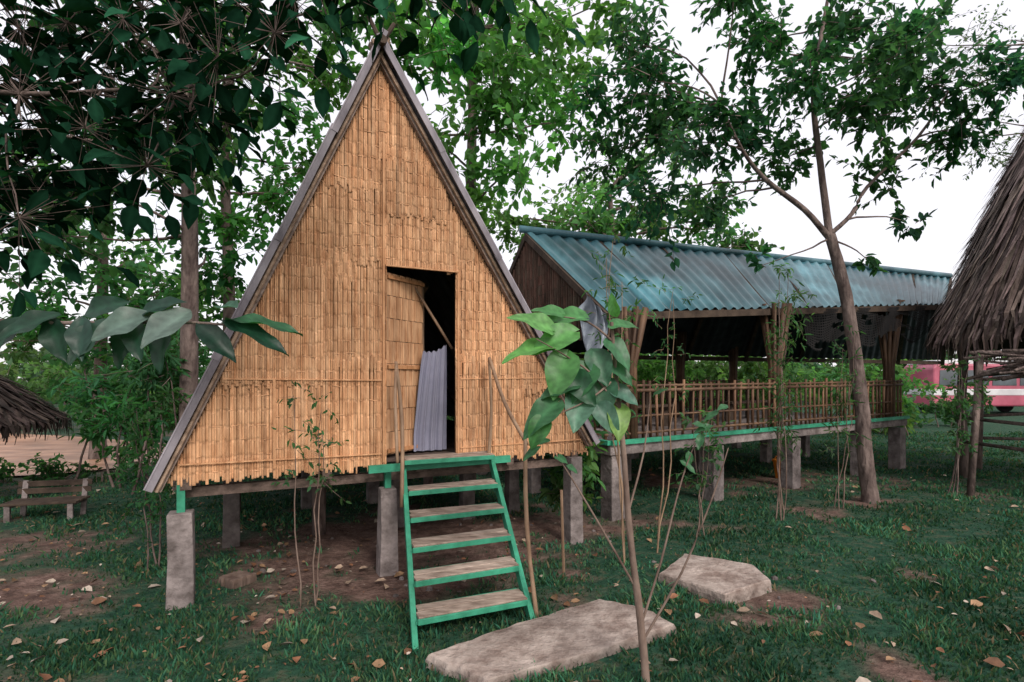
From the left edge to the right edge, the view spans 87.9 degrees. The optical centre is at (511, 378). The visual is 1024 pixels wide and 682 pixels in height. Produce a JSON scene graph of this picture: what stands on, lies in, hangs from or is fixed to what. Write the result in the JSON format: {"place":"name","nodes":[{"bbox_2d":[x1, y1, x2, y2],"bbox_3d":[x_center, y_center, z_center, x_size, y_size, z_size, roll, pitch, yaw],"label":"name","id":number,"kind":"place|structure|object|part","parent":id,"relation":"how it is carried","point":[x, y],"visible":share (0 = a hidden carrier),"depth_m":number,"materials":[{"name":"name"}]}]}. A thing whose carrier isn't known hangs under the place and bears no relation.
{"place":"outdoors","nodes":[
{"label":"outdoors","id":0,"kind":"place"},
{"bbox_2d":[0,433,164,475],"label":"river","id":1,"kind":"structure","parent":0,"point":[22,450],"depth_m":11.45,"materials":[{"name":"liquid"}]},
{"bbox_2d":[0,383,1023,681],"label":"ground","id":2,"kind":"structure","parent":0,"point":[362,587],"depth_m":4.47,"materials":[{"name":"green plant"}]},
{"bbox_2d":[0,374,75,444],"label":"thatched parasol","id":3,"kind":"object","parent":2,"relation":"on","point":[25,412],"visible":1,"depth_m":6.48,"materials":[{"name":"brown plant"}]},
{"bbox_2d":[0,478,92,522],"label":"park bench","id":4,"kind":"object","parent":2,"relation":"on","point":[24,502],"visible":0.98,"depth_m":6.20,"materials":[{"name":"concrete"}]},
{"bbox_2d":[0,452,115,487],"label":"shrub","id":5,"kind":"object","parent":2,"relation":"on","point":[48,471],"visible":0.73,"depth_m":8.23,"materials":[{"name":"green plant"}]},
{"bbox_2d":[4,360,178,431],"bbox_3d":[-13.381,1.119,16.954,7.485,3.422,2.969,0,0,0],"label":"shrub","id":6,"kind":"object","parent":2,"relation":"on","point":[32,384],"visible":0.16,"depth_m":16.58,"materials":[{"name":"green plant"}]},
{"bbox_2d":[0,74,240,458],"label":"shade tree","id":7,"kind":"object","parent":2,"relation":"on","point":[99,354],"visible":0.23,"depth_m":10.14,"materials":[{"name":"green plant"}]},
{"bbox_2d":[47,329,212,494],"bbox_3d":[-5.507,0.411,8.042,2.541,2.398,1.898,0,0,29],"label":"bamboo bush","id":8,"kind":"object","parent":2,"relation":"on","point":[111,403],"visible":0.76,"depth_m":7.63,"materials":[{"name":"green plant"}]},
{"bbox_2d":[0,0,269,490],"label":"shade tree","id":9,"kind":"object","parent":2,"relation":"on","point":[192,275],"visible":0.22,"depth_m":7.63,"materials":[{"name":"green plant"}]},
{"bbox_2d":[106,397,177,568],"bbox_3d":[-3.092,0.890,4.492,0.514,1.485,0.654,0,0,-43],"label":"thin sapling","id":10,"kind":"object","parent":2,"relation":"on","point":[134,436],"visible":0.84,"depth_m":4.48,"materials":[{"name":"green plant"}]},
{"bbox_2d":[218,570,256,588],"bbox_3d":[-2.158,1.583,4.170,0.187,0.094,0.208,0,0,23],"label":"flat stone","id":11,"kind":"object","parent":2,"relation":"on","point":[237,579],"visible":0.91,"depth_m":4.12,"materials":[{"name":"brown stone"}]},
{"bbox_2d":[93,0,397,330],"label":"shade tree","id":12,"kind":"object","parent":2,"relation":"on","point":[227,220],"visible":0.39,"depth_m":9.40,"materials":[{"name":"green plant"}]},
{"bbox_2d":[0,0,585,373],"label":"overhanging tree","id":13,"kind":"object","parent":2,"relation":"on","point":[121,325],"visible":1,"depth_m":2.62,"materials":[{"name":"green plant"}]},
{"bbox_2d":[271,379,351,607],"bbox_3d":[-1.425,0.816,3.738,0.423,1.631,0.589,0,0,45],"label":"thin sapling","id":14,"kind":"object","parent":2,"relation":"on","point":[322,477],"visible":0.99,"depth_m":3.73,"materials":[{"name":"green plant"}]},
{"bbox_2d":[143,16,599,610],"bbox_3d":[-1.825,-0.619,6.412,3.679,4.538,4.780,0,0,-26],"label":"bamboo frame hut","id":15,"kind":"object","parent":2,"relation":"on","point":[381,256],"visible":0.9,"depth_m":4.33,"materials":[{"name":"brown wood"}]},
{"bbox_2d":[386,272,424,454],"bbox_3d":[-0.921,-0.128,4.611,0.032,1.516,0.474,0,0,29],"label":"door leaf","id":16,"kind":"structure","parent":15,"relation":"in","point":[402,331],"depth_m":4.60,"materials":[{"name":"brown wood"}]},
{"bbox_2d":[394,357,538,651],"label":"green steel stairs","id":17,"kind":"structure","parent":2,"relation":"on","point":[446,610],"depth_m":3.79,"materials":[{"name":"metal"}]},
{"bbox_2d":[352,0,653,420],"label":"tall tree","id":18,"kind":"object","parent":2,"relation":"on","point":[505,100],"visible":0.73,"depth_m":10.37,"materials":[{"name":"green plant"}]},
{"bbox_2d":[0,336,1009,403],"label":"distant trees","id":19,"kind":"object","parent":2,"relation":"on","point":[35,353],"visible":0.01,"depth_m":34.56,"materials":[{"name":"green plant"}]},
{"bbox_2d":[0,452,1023,681],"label":"fallen leaves","id":20,"kind":"object","parent":2,"relation":"on","point":[994,661],"visible":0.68,"depth_m":3.72,"materials":[{"name":"brown plant"}]},
{"bbox_2d":[425,599,676,681],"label":"stepping slab","id":21,"kind":"structure","parent":2,"relation":"on","point":[592,631],"depth_m":3.09,"materials":[{"name":"stone"}]},
{"bbox_2d":[560,490,564,575],"bbox_3d":[0.410,1.265,4.300,0.042,0.731,0.024,0,0,0],"label":"wooden stake","id":22,"kind":"object","parent":2,"relation":"on","point":[562,531],"visible":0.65,"depth_m":4.29,"materials":[{"name":"brown wood"}]},
{"bbox_2d":[538,415,609,511],"bbox_3d":[0.660,0.948,5.606,0.725,1.366,0.674,0,0,15],"label":"thin sapling","id":23,"kind":"object","parent":2,"relation":"on","point":[589,466],"visible":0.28,"depth_m":5.52,"materials":[{"name":"green plant"}]},
{"bbox_2d":[256,510,897,611],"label":"pebbles","id":24,"kind":"object","parent":2,"relation":"on","point":[263,570],"visible":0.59,"depth_m":4.25,"materials":[{"name":"stone"}]},
{"bbox_2d":[581,228,648,564],"bbox_3d":[0.806,0.140,4.602,0.684,2.982,0.596,0,0,0],"label":"thin sapling","id":25,"kind":"object","parent":2,"relation":"on","point":[612,283],"visible":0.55,"depth_m":4.61,"materials":[{"name":"green plant"}]},
{"bbox_2d":[502,292,728,681],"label":"broadleaf sapling","id":26,"kind":"object","parent":2,"relation":"on","point":[589,386],"visible":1,"depth_m":2.75,"materials":[{"name":"green plant"}]},
{"bbox_2d":[476,108,784,260],"bbox_3d":[3.151,-2.863,15.366,9.058,9.058,4.370,0,0,0],"label":"broadleaf tree","id":27,"kind":"object","parent":2,"relation":"on","point":[605,223],"visible":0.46,"depth_m":14.96,"materials":[{"name":"green plant"}]},
{"bbox_2d":[567,352,709,413],"bbox_3d":[2.209,0.443,13.010,5.001,3.278,3.456,0,0,0],"label":"shrub","id":28,"kind":"object","parent":2,"relation":"on","point":[646,369],"visible":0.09,"depth_m":12.36,"materials":[{"name":"green plant"}]},
{"bbox_2d":[646,274,701,552],"bbox_3d":[1.462,0.331,4.944,0.477,2.599,0.485,0,0,40],"label":"thin sapling","id":29,"kind":"object","parent":2,"relation":"on","point":[680,398],"visible":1,"depth_m":4.92,"materials":[{"name":"green plant"}]},
{"bbox_2d":[667,406,734,536],"bbox_3d":[1.904,0.945,5.390,0.470,1.372,0.521,0,0,-36],"label":"thin sapling","id":30,"kind":"object","parent":2,"relation":"on","point":[701,485],"visible":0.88,"depth_m":5.34,"materials":[{"name":"green plant"}]},
{"bbox_2d":[476,225,952,521],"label":"stilt pavilion","id":31,"kind":"structure","parent":2,"relation":"on","point":[729,312],"depth_m":8.37,"materials":[{"name":"metal"}]},
{"bbox_2d":[579,293,607,350],"bbox_3d":[0.950,-0.491,6.407,0.166,1.195,0.566,0,0,-28],"label":"plastic tarp","id":32,"kind":"object","parent":31,"relation":"hanging from","point":[596,318],"visible":0.54,"depth_m":6.38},
{"bbox_2d":[596,388,672,427],"bbox_3d":[1.610,0.445,8.427,1.202,0.576,1.450,0,0,-31],"label":"dining table","id":33,"kind":"object","parent":31,"relation":"on","point":[659,406],"visible":0.16,"depth_m":8.15,"materials":[{"name":"brown wood"}]},
{"bbox_2d":[666,386,767,421],"bbox_3d":[3.793,0.430,9.714,1.202,0.576,1.450,0,0,-31],"label":"dining table","id":34,"kind":"object","parent":31,"relation":"on","point":[708,405],"visible":0.37,"depth_m":9.62,"materials":[{"name":"brown wood"}]},
{"bbox_2d":[658,554,771,606],"bbox_3d":[1.597,1.571,4.145,0.748,0.118,0.787,0,0,37],"label":"square stone","id":35,"kind":"object","parent":2,"relation":"on","point":[711,580],"visible":0.91,"depth_m":4.03,"materials":[{"name":"beige stone"}]},
{"bbox_2d":[772,456,777,477],"bbox_3d":[4.350,1.397,8.550,0.299,0.405,0.299,0,0,0],"label":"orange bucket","id":36,"kind":"object","parent":2,"relation":"on","point":[774,460],"visible":0.27,"depth_m":8.53,"materials":[{"name":"plastic"}]},
{"bbox_2d":[753,259,816,520],"bbox_3d":[3.094,0.142,6.037,0.649,2.978,0.564,0,0,28],"label":"bamboo clump","id":37,"kind":"object","parent":2,"relation":"on","point":[783,365],"visible":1,"depth_m":6.00,"materials":[{"name":"green plant"}]},
{"bbox_2d":[558,0,1023,503],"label":"forked tree","id":38,"kind":"object","parent":2,"relation":"on","point":[887,97],"visible":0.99,"depth_m":6.90,"materials":[{"name":"green plant"}]},
{"bbox_2d":[643,353,945,435],"bbox_3d":[7.964,0.390,15.984,8.639,3.712,4.232,0,0,0],"label":"shrub","id":39,"kind":"object","parent":2,"relation":"on","point":[721,371],"visible":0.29,"depth_m":15.64,"materials":[{"name":"green plant"}]},
{"bbox_2d":[816,321,871,509],"bbox_3d":[4.017,0.460,6.476,0.566,2.341,0.527,0,0,21],"label":"bamboo clump","id":40,"kind":"object","parent":2,"relation":"on","point":[840,396],"visible":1,"depth_m":6.45,"materials":[{"name":"green plant"}]},
{"bbox_2d":[870,382,995,427],"bbox_3d":[14.272,1.054,18.000,5.059,1.926,2.045,0,0,0],"label":"shrub","id":41,"kind":"object","parent":2,"relation":"on","point":[944,409],"visible":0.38,"depth_m":17.74,"materials":[{"name":"green plant"}]},
{"bbox_2d":[903,360,1023,411],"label":"parked van","id":42,"kind":"object","parent":2,"relation":"on","point":[1009,394],"visible":0.41,"depth_m":24.05,"materials":[{"name":"pink paint"}]},
{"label":"windows","id":43,"kind":"part","parent":42,"relation":"part of","materials":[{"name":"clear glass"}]},
{"bbox_2d":[936,353,996,496],"bbox_3d":[6.198,0.639,7.264,0.671,1.988,0.500,0,0,-24],"label":"thin sapling","id":44,"kind":"object","parent":2,"relation":"on","point":[963,403],"visible":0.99,"depth_m":7.26,"materials":[{"name":"green plant"}]},
{"bbox_2d":[912,1,1023,180],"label":"slender tree","id":45,"kind":"object","parent":2,"relation":"on","point":[1009,138],"visible":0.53,"depth_m":11.53,"materials":[{"name":"green plant"}]},
{"bbox_2d":[922,125,1023,495],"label":"thatched hut","id":46,"kind":"object","parent":2,"relation":"on","point":[982,312],"visible":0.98,"depth_m":7.90,"materials":[{"name":"brown plant"}]},
{"bbox_2d":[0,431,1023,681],"bbox_3d":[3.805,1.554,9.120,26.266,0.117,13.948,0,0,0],"label":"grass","id":47,"kind":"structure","parent":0,"point":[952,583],"depth_m":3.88,"materials":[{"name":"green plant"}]},
{"bbox_2d":[0,0,1023,379],"label":"sky","id":48,"kind":"structure","parent":0,"point":[957,201],"materials":[{"name":"white"}]}
]}

